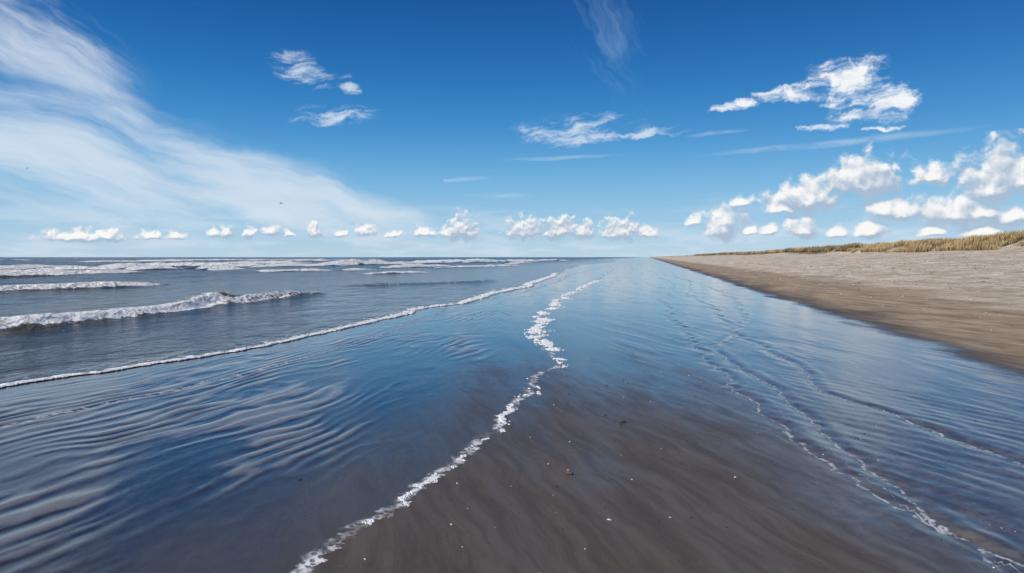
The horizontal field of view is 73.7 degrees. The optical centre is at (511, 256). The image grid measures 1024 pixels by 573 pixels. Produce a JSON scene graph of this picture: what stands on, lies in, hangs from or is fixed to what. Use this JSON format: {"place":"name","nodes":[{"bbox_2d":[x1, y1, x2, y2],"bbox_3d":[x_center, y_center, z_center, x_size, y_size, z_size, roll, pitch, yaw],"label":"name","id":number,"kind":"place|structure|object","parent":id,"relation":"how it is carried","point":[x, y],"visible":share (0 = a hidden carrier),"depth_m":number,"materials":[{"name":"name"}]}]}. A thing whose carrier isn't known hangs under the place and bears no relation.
{"place":"outdoors","nodes":[
{"label":"outdoors","id":0,"kind":"place"},
{"bbox_2d":[0,257,641,385],"bbox_3d":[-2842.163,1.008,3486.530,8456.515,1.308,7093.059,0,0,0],"label":"sea","id":1,"kind":"structure","parent":0,"point":[63,316],"depth_m":25.14,"materials":[{"name":"liquid"}]},
{"bbox_2d":[0,273,557,387],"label":"shoreline foam","id":2,"kind":"object","parent":1,"relation":"on","point":[525,285],"visible":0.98,"depth_m":16.41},
{"bbox_2d":[0,239,1023,572],"bbox_3d":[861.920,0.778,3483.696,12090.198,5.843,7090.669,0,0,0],"label":"ground","id":3,"kind":"structure","parent":0,"point":[198,465],"depth_m":6.07,"materials":[{"name":"sand"}]},
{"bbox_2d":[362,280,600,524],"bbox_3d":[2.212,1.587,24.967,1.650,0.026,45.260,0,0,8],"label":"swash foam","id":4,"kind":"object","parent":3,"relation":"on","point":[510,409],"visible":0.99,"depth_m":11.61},
{"bbox_2d":[364,328,1015,567],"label":"shell fragments","id":5,"kind":"object","parent":3,"relation":"on","point":[662,457],"visible":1,"depth_m":4.85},
{"bbox_2d":[694,229,1023,255],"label":"dune grass","id":6,"kind":"structure","parent":3,"relation":"on","point":[959,244],"depth_m":87.27,"materials":[{"name":"green plant"}]},
{"bbox_2d":[731,253,1023,328],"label":"beach pebbles","id":7,"kind":"object","parent":3,"relation":"on","point":[919,275],"visible":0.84,"depth_m":38.76,"materials":[{"name":"stone"}]},
{"bbox_2d":[0,0,1023,256],"label":"sky","id":8,"kind":"structure","parent":0,"point":[140,128],"materials":[{"name":"blue"}]}
]}

